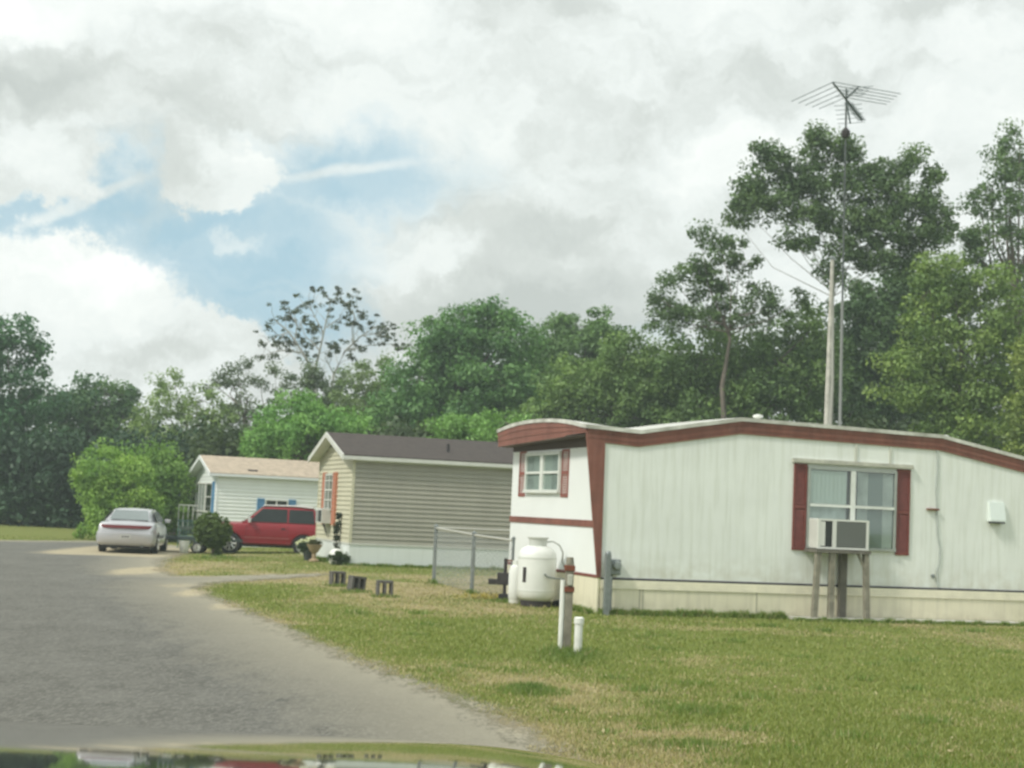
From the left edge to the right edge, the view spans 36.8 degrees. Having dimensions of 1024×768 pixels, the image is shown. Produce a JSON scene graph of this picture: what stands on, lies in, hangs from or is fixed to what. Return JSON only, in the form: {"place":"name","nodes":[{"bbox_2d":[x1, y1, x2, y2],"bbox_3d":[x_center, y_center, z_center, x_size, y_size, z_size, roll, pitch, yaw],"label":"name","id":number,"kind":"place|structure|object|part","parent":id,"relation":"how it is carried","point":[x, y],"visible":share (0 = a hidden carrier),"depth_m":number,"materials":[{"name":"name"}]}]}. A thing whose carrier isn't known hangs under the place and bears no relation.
{"place":"outdoors","nodes":[
{"label":"outdoors","id":0,"kind":"place"},
{"bbox_2d":[0,540,583,760],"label":"road","id":1,"kind":"structure","parent":0,"point":[91,634],"depth_m":14.79,"materials":[{"name":"grey asphalt"}]},
{"bbox_2d":[96,507,170,553],"bbox_3d":[-12.081,4.662,49.275,2.080,1.400,4.888,3,-5,-7],"label":"silver sedan","id":2,"kind":"object","parent":1,"relation":"on","point":[136,528],"visible":0.99,"depth_m":47.08,"materials":[{"name":"paint"}]},
{"bbox_3d":[-11.881,4.076,47.903,1.200,0.290,0.485,3,-5,-7],"label":"rear window","id":3,"kind":"part","parent":2,"relation":"part of","materials":[{"name":"grey glass"}]},
{"bbox_2d":[177,520,194,547],"bbox_3d":[-11.440,5.290,54.101,0.580,1.001,0.533,5,-5,-30],"label":"garden chair","id":4,"kind":"object","parent":1,"relation":"on","point":[178,529],"visible":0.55,"depth_m":54.31,"materials":[{"name":"teal paint"}]},
{"bbox_2d":[0,721,610,767],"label":"camera car","id":5,"kind":"object","parent":1,"relation":"on","point":[33,745],"visible":1,"depth_m":1.46,"materials":[{"name":"grey paint"}]},
{"bbox_2d":[296,541,311,559],"bbox_3d":[-5.736,4.704,43.414,0.677,0.529,0.526,0,-5,30],"label":"potted plant","id":6,"kind":"object","parent":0,"point":[304,550],"visible":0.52,"depth_m":43.26,"materials":[{"name":"green plant"}]},
{"bbox_2d":[450,592,551,607],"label":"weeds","id":7,"kind":"object","parent":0,"point":[483,595],"visible":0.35,"depth_m":28.49,"materials":[{"name":"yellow plant"}]},
{"bbox_2d":[0,518,1023,767],"bbox_3d":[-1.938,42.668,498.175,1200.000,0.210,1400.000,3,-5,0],"label":"ground","id":8,"kind":"structure","parent":0,"point":[32,532],"depth_m":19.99,"materials":[{"name":"green plant"}]},
{"bbox_2d":[0,311,76,524],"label":"broadleaf tree","id":9,"kind":"object","parent":8,"relation":"on","point":[14,409],"visible":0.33,"depth_m":79.88,"materials":[{"name":"green plant"}]},
{"bbox_2d":[36,370,149,524],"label":"broadleaf tree","id":10,"kind":"object","parent":8,"relation":"on","point":[106,414],"visible":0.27,"depth_m":85.39,"materials":[{"name":"green plant"}]},
{"bbox_2d":[0,416,217,528],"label":"undergrowth","id":11,"kind":"object","parent":8,"relation":"on","point":[52,490],"visible":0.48,"depth_m":76.02,"materials":[{"name":"green plant"}]},
{"bbox_2d":[67,436,167,539],"bbox_3d":[-15.319,4.195,59.948,3.946,4.250,2.965,4,-5,-17],"label":"light green shrub","id":12,"kind":"object","parent":8,"relation":"on","point":[107,492],"visible":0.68,"depth_m":59.37,"materials":[{"name":"green plant"}]},
{"bbox_2d":[125,436,197,541],"bbox_3d":[-14.491,4.346,62.264,3.731,4.531,2.984,3,-5,0],"label":"green bush","id":13,"kind":"object","parent":8,"relation":"on","point":[172,500],"visible":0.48,"depth_m":62.05,"materials":[{"name":"green plant"}]},
{"bbox_2d":[121,366,243,530],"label":"sparse tree","id":14,"kind":"object","parent":8,"relation":"on","point":[169,413],"visible":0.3,"depth_m":81.81,"materials":[{"name":"green plant"}]},
{"bbox_2d":[168,504,197,541],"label":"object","id":15,"kind":"structure","parent":8,"relation":"on","point":[183,505],"depth_m":61.57,"materials":[{"name":"grey wood"}]},
{"bbox_2d":[179,541,189,552],"bbox_3d":[-10.600,5.263,49.717,0.350,0.370,0.350,3,-5,0],"label":"bucket","id":16,"kind":"object","parent":8,"relation":"on","point":[183,546],"visible":1,"depth_m":49.59,"materials":[{"name":"white plastic"}]},
{"bbox_2d":[165,536,242,553],"bbox_3d":[-10.057,5.287,50.379,2.450,0.520,1.336,3,-5,-4],"label":"utility trailer","id":17,"kind":"object","parent":8,"relation":"on","point":[196,547],"visible":0.76,"depth_m":49.84,"materials":[{"name":"grey"}]},
{"bbox_2d":[192,511,233,555],"bbox_3d":[-9.119,4.599,46.809,1.259,1.456,1.200,3,-5,0],"label":"ball topiary","id":18,"kind":"object","parent":8,"relation":"on","point":[214,531],"visible":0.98,"depth_m":46.57,"materials":[{"name":"green plant"}]},
{"bbox_2d":[201,354,291,446],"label":"vine tree","id":19,"kind":"object","parent":8,"relation":"on","point":[229,381],"visible":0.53,"depth_m":83.99,"materials":[{"name":"green plant"}]},
{"bbox_2d":[187,455,319,546],"bbox_3d":[-6.028,5.142,62.935,13.710,3.730,5.030,4,-5,-21],"label":"mobile home","id":20,"kind":"object","parent":8,"relation":"on","point":[236,488],"visible":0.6,"depth_m":59.43,"materials":[{"name":"white plastic"}]},
{"bbox_2d":[194,483,205,511],"bbox_3d":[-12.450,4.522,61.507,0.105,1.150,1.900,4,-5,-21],"label":"door","id":21,"kind":"structure","parent":20,"relation":"in","point":[200,496],"depth_m":61.50,"materials":[{"name":"white glass"}]},
{"bbox_2d":[204,483,211,511],"bbox_3d":[-11.781,4.410,59.785,0.105,1.150,1.300,4,-5,-21],"label":"window","id":22,"kind":"structure","parent":20,"relation":"in","point":[208,492],"depth_m":59.93,"materials":[{"name":"white glass"}]},
{"bbox_2d":[265,499,287,504],"bbox_3d":[-9.083,4.810,59.246,0.900,0.710,0.105,4,-5,-21],"label":"window","id":23,"kind":"structure","parent":20,"relation":"in","point":[267,501],"depth_m":59.24,"materials":[{"name":"white glass"}]},
{"bbox_2d":[220,505,315,552],"bbox_3d":[-8.370,4.913,52.055,3.920,1.690,2.100,3,-5,-6],"label":"red suv","id":24,"kind":"object","parent":8,"relation":"on","point":[281,526],"visible":0.45,"depth_m":51.30,"materials":[{"name":"paint"}]},
{"bbox_3d":[-8.135,4.388,51.340,1.260,0.440,0.084,3,-5,-6],"label":"side window","id":25,"kind":"part","parent":24,"relation":"part of","materials":[{"name":"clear glass"}]},
{"bbox_3d":[-7.023,4.448,51.456,0.860,0.440,0.084,3,-5,-6],"label":"side window","id":26,"kind":"part","parent":24,"relation":"part of","materials":[{"name":"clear glass"}]},
{"bbox_2d":[237,387,378,460],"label":"bright bush","id":27,"kind":"object","parent":8,"relation":"on","point":[299,429],"visible":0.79,"depth_m":65.48,"materials":[{"name":"green plant"}]},
{"bbox_2d":[307,539,322,561],"bbox_3d":[-5.471,4.601,42.634,0.474,0.630,0.460,3,-5,0],"label":"garden urn","id":28,"kind":"object","parent":8,"relation":"on","point":[314,546],"visible":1,"depth_m":42.53,"materials":[{"name":"beige stone"}]},
{"bbox_2d":[295,535,315,554],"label":"white flowers","id":29,"kind":"object","parent":28,"relation":"in","point":[308,539],"visible":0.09,"depth_m":47.69,"materials":[{"name":"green plant"}]},
{"bbox_2d":[277,357,362,427],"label":"vine tree","id":30,"kind":"object","parent":8,"relation":"on","point":[313,377],"visible":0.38,"depth_m":85.87,"materials":[{"name":"green plant"}]},
{"bbox_2d":[252,286,412,394],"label":"sycamore tree","id":31,"kind":"object","parent":8,"relation":"on","point":[314,329],"visible":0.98,"depth_m":92.46,"materials":[{"name":"green plant"}]},
{"bbox_2d":[329,548,343,563],"bbox_3d":[-4.717,4.635,41.352,0.400,0.420,0.390,3,-5,0],"label":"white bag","id":32,"kind":"object","parent":8,"relation":"on","point":[332,551],"visible":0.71,"depth_m":41.24,"materials":[{"name":"plastic"}]},
{"bbox_2d":[329,571,345,585],"bbox_3d":[-3.472,3.876,30.585,0.290,0.300,0.200,5,-5,-24],"label":"cinder block","id":33,"kind":"object","parent":8,"relation":"on","point":[337,576],"depth_m":30.53,"materials":[{"name":"grey concrete"}]},
{"bbox_2d":[332,512,342,548],"bbox_3d":[-4.768,4.183,41.995,0.307,1.425,0.270,3,-5,0],"label":"ivy stake","id":34,"kind":"object","parent":8,"relation":"on","point":[336,528],"visible":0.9,"depth_m":41.97,"materials":[{"name":"green plant"}]},
{"bbox_2d":[326,551,350,564],"bbox_3d":[-4.601,4.650,40.919,0.681,0.456,0.505,3,-5,0],"label":"shrub","id":35,"kind":"object","parent":8,"relation":"on","point":[340,557],"visible":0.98,"depth_m":40.82,"materials":[{"name":"green plant"}]},
{"bbox_2d":[347,575,366,590],"bbox_3d":[-2.927,3.769,28.975,0.290,0.300,0.200,13,-10,-33],"label":"cinder block","id":36,"kind":"object","parent":8,"relation":"on","point":[355,582],"depth_m":28.92,"materials":[{"name":"grey concrete"}]},
{"bbox_2d":[327,350,402,434],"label":"tree","id":37,"kind":"object","parent":8,"relation":"on","point":[349,400],"visible":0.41,"depth_m":83.87,"materials":[{"name":"green plant"}]},
{"bbox_2d":[375,580,393,595],"bbox_3d":[-2.306,3.700,27.797,0.290,0.300,0.200,4,-5,-14],"label":"cinder block","id":38,"kind":"object","parent":8,"relation":"on","point":[384,585],"depth_m":27.72,"materials":[{"name":"grey concrete"}]},
{"bbox_2d":[308,432,520,568],"bbox_3d":[3.540,3.908,45.962,18.670,3.870,4.990,4,-5,-18],"label":"mobile home","id":39,"kind":"object","parent":8,"relation":"on","point":[394,500],"visible":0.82,"depth_m":41.82,"materials":[{"name":"beige plastic"}]},
{"bbox_2d":[315,508,330,536],"bbox_3d":[-5.349,3.942,43.644,0.324,0.820,0.850,4,-5,-18],"label":"air conditioner","id":40,"kind":"object","parent":39,"relation":"attached to","point":[323,516],"visible":1,"depth_m":43.27,"materials":[{"name":"grey metal"}]},
{"bbox_2d":[323,474,332,510],"bbox_3d":[-5.201,3.071,43.724,0.110,1.040,1.060,4,-5,-18],"label":"window","id":41,"kind":"structure","parent":39,"relation":"in","point":[328,477],"depth_m":43.71,"materials":[{"name":"white glass"}]},
{"bbox_2d":[358,294,551,434],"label":"broadleaf tree","id":42,"kind":"object","parent":8,"relation":"on","point":[456,343],"visible":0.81,"depth_m":73.57,"materials":[{"name":"green plant"}]},
{"bbox_2d":[420,406,537,441],"bbox_3d":[-1.276,3.672,57.929,4.529,5.772,3.592,3,-5,0],"label":"bush","id":43,"kind":"object","parent":8,"relation":"on","point":[483,427],"visible":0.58,"depth_m":57.66,"materials":[{"name":"green plant"}]},
{"bbox_2d":[488,558,512,599],"bbox_3d":[-0.160,3.559,27.958,0.534,0.780,0.200,2,-5,8],"label":"hitch jack","id":44,"kind":"object","parent":8,"relation":"on","point":[502,578],"visible":0.69,"depth_m":27.91,"materials":[{"name":"metal"}]},
{"bbox_2d":[432,524,579,595],"bbox_3d":[-0.430,3.689,32.128,3.427,1.380,7.110,1,-5,19],"label":"chain link fence","id":45,"kind":"object","parent":8,"relation":"on","point":[473,534],"visible":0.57,"depth_m":31.41,"materials":[{"name":"metal"}]},
{"bbox_2d":[0,281,1022,448],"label":"woods","id":46,"kind":"object","parent":8,"relation":"on","point":[769,321],"visible":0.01,"depth_m":101.00,"materials":[{"name":"green plant"}]},
{"bbox_2d":[508,560,520,603],"bbox_3d":[0.072,3.546,27.553,0.270,0.760,0.270,3,-5,0],"label":"gas cylinder","id":47,"kind":"object","parent":8,"relation":"on","point":[512,587],"visible":0.61,"depth_m":27.44,"materials":[{"name":"white paint"}]},
{"bbox_2d":[516,537,564,606],"bbox_3d":[0.525,3.299,27.010,0.865,1.205,0.700,2,-5,4],"label":"propane tank","id":48,"kind":"object","parent":8,"relation":"on","point":[536,573],"visible":0.98,"depth_m":26.75,"materials":[{"name":"white metal"}]},
{"bbox_2d":[552,600,559,605],"bbox_3d":[1.030,3.863,27.021,0.802,0.150,0.167,-1,-6,38],"label":"log","id":49,"kind":"object","parent":8,"relation":"on","point":[555,602],"visible":0.22,"depth_m":27.18,"materials":[{"name":"black wood"}]},
{"bbox_2d":[558,557,574,648],"bbox_3d":[0.641,2.640,18.182,0.166,1.180,0.143,3,-5,-6],"label":"wooden post","id":50,"kind":"object","parent":8,"relation":"on","point":[565,609],"visible":0.87,"depth_m":18.15,"materials":[{"name":"grey wood"}]},
{"bbox_2d":[517,304,632,419],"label":"broadleaf tree","id":51,"kind":"object","parent":8,"relation":"on","point":[568,338],"visible":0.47,"depth_m":79.68,"materials":[{"name":"green plant"}]},
{"bbox_2d":[574,617,583,651],"bbox_3d":[0.774,2.973,17.973,0.116,0.495,0.116,3,-5,0],"label":"pipe stub","id":52,"kind":"object","parent":8,"relation":"on","point":[578,629],"visible":0.86,"depth_m":17.94,"materials":[{"name":"white plastic"}]},
{"bbox_2d":[179,411,1019,532],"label":"undergrowth","id":53,"kind":"object","parent":8,"relation":"on","point":[224,443],"visible":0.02,"depth_m":68.07,"materials":[{"name":"green plant"}]},
{"bbox_2d":[501,325,712,437],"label":"broadleaf tree","id":54,"kind":"object","parent":8,"relation":"on","point":[630,385],"visible":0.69,"depth_m":67.37,"materials":[{"name":"green plant"}]},
{"bbox_2d":[603,551,611,614],"bbox_3d":[1.572,3.319,25.458,0.100,1.105,0.100,4,-5,-18],"label":"service post","id":55,"kind":"object","parent":8,"relation":"on","point":[607,580],"visible":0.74,"depth_m":25.42,"materials":[{"name":"metal"}]},
{"bbox_2d":[194,553,1023,767],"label":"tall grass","id":56,"kind":"structure","parent":8,"relation":"on","point":[689,613],"depth_m":16.52,"materials":[{"name":"green plant"}]},
{"bbox_2d":[641,218,819,418],"bbox_3d":[9.035,0.274,64.156,7.574,14.502,2.950,3,-5,0],"label":"open crown tree","id":57,"kind":"object","parent":8,"relation":"on","point":[705,272],"visible":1,"depth_m":64.38,"materials":[{"name":"green plant"}]},
{"bbox_2d":[636,302,866,425],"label":"broadleaf tree","id":58,"kind":"object","parent":8,"relation":"on","point":[796,373],"visible":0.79,"depth_m":65.68,"materials":[{"name":"green plant"}]},
{"bbox_2d":[497,414,1023,621],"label":"mobile home","id":59,"kind":"object","parent":8,"relation":"on","point":[714,507],"visible":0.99,"depth_m":26.96,"materials":[{"name":"white metal"}]},
{"bbox_2d":[523,451,561,492],"bbox_3d":[0.560,1.647,28.618,0.080,0.760,1.930,4,-5,-18],"label":"window","id":60,"kind":"structure","parent":59,"relation":"in","point":[542,469],"depth_m":28.55,"materials":[{"name":"white glass"}]},
{"bbox_2d":[609,559,621,610],"bbox_3d":[1.665,3.342,25.590,0.278,0.850,0.225,4,-5,-18],"label":"utility meter","id":61,"kind":"object","parent":59,"relation":"attached to","point":[616,565],"visible":0.95,"depth_m":25.58,"materials":[{"name":"metal"}]},
{"bbox_2d":[805,466,897,551],"bbox_3d":[6.013,2.214,27.189,1.780,1.430,0.075,4,-5,-18],"label":"window","id":62,"kind":"structure","parent":59,"relation":"in","point":[832,493],"depth_m":27.25,"materials":[{"name":"grey glass"}]},
{"bbox_2d":[824,256,834,424],"bbox_3d":[6.460,0.986,31.650,0.166,7.308,0.112,3,-5,0],"label":"metal pole","id":63,"kind":"object","parent":8,"relation":"on","point":[828,371],"visible":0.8,"depth_m":31.76,"materials":[{"name":"metal"}]},
{"bbox_2d":[720,119,960,424],"bbox_3d":[13.202,-1.648,62.433,9.850,18.409,2.872,3,-5,0],"label":"umbrella tree","id":64,"kind":"object","parent":8,"relation":"on","point":[746,202],"visible":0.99,"depth_m":62.55,"materials":[{"name":"green plant"}]},
{"bbox_2d":[792,82,900,425],"bbox_3d":[6.722,-0.724,31.369,2.049,10.690,2.243,4,-5,-18],"label":"tv antenna","id":65,"kind":"object","parent":8,"relation":"on","point":[845,132],"visible":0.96,"depth_m":31.35,"materials":[{"name":"grey metal"}]},
{"bbox_2d":[806,258,975,430],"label":"broadleaf tree","id":66,"kind":"object","parent":8,"relation":"on","point":[868,313],"visible":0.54,"depth_m":69.65,"materials":[{"name":"green plant"}]},
{"bbox_2d":[788,616,1020,623],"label":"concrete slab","id":67,"kind":"structure","parent":8,"relation":"on","point":[880,619],"depth_m":27.05,"materials":[{"name":"grey concrete"}]},
{"bbox_2d":[804,548,870,618],"bbox_3d":[5.641,3.474,26.767,1.120,1.170,0.440,4,-5,-18],"label":"wooden stand","id":68,"kind":"object","parent":67,"relation":"on","point":[842,580],"visible":1,"depth_m":26.68,"materials":[{"name":"grey wood"}]},
{"bbox_2d":[809,518,868,550],"bbox_3d":[5.707,2.628,26.897,1.000,0.520,0.362,4,-5,-18],"label":"air conditioner","id":69,"kind":"object","parent":68,"relation":"on","point":[840,534],"visible":1,"depth_m":26.73,"materials":[{"name":"white metal"}]},
{"bbox_2d":[861,249,1023,451],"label":"broadleaf tree","id":70,"kind":"object","parent":8,"relation":"on","point":[934,394],"visible":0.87,"depth_m":57.89,"materials":[{"name":"green plant"}]},
{"bbox_2d":[939,117,1023,415],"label":"broadleaf tree","id":71,"kind":"object","parent":8,"relation":"on","point":[1007,232],"visible":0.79,"depth_m":66.54,"materials":[{"name":"green plant"}]},
{"bbox_2d":[993,336,1023,455],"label":"broadleaf tree","id":72,"kind":"object","parent":8,"relation":"on","point":[1016,435],"visible":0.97,"depth_m":53.97,"materials":[{"name":"green plant"}]},
{"bbox_2d":[0,0,1023,437],"label":"sky","id":73,"kind":"structure","parent":0,"point":[172,171],"materials":[{"name":"white"}]}
]}

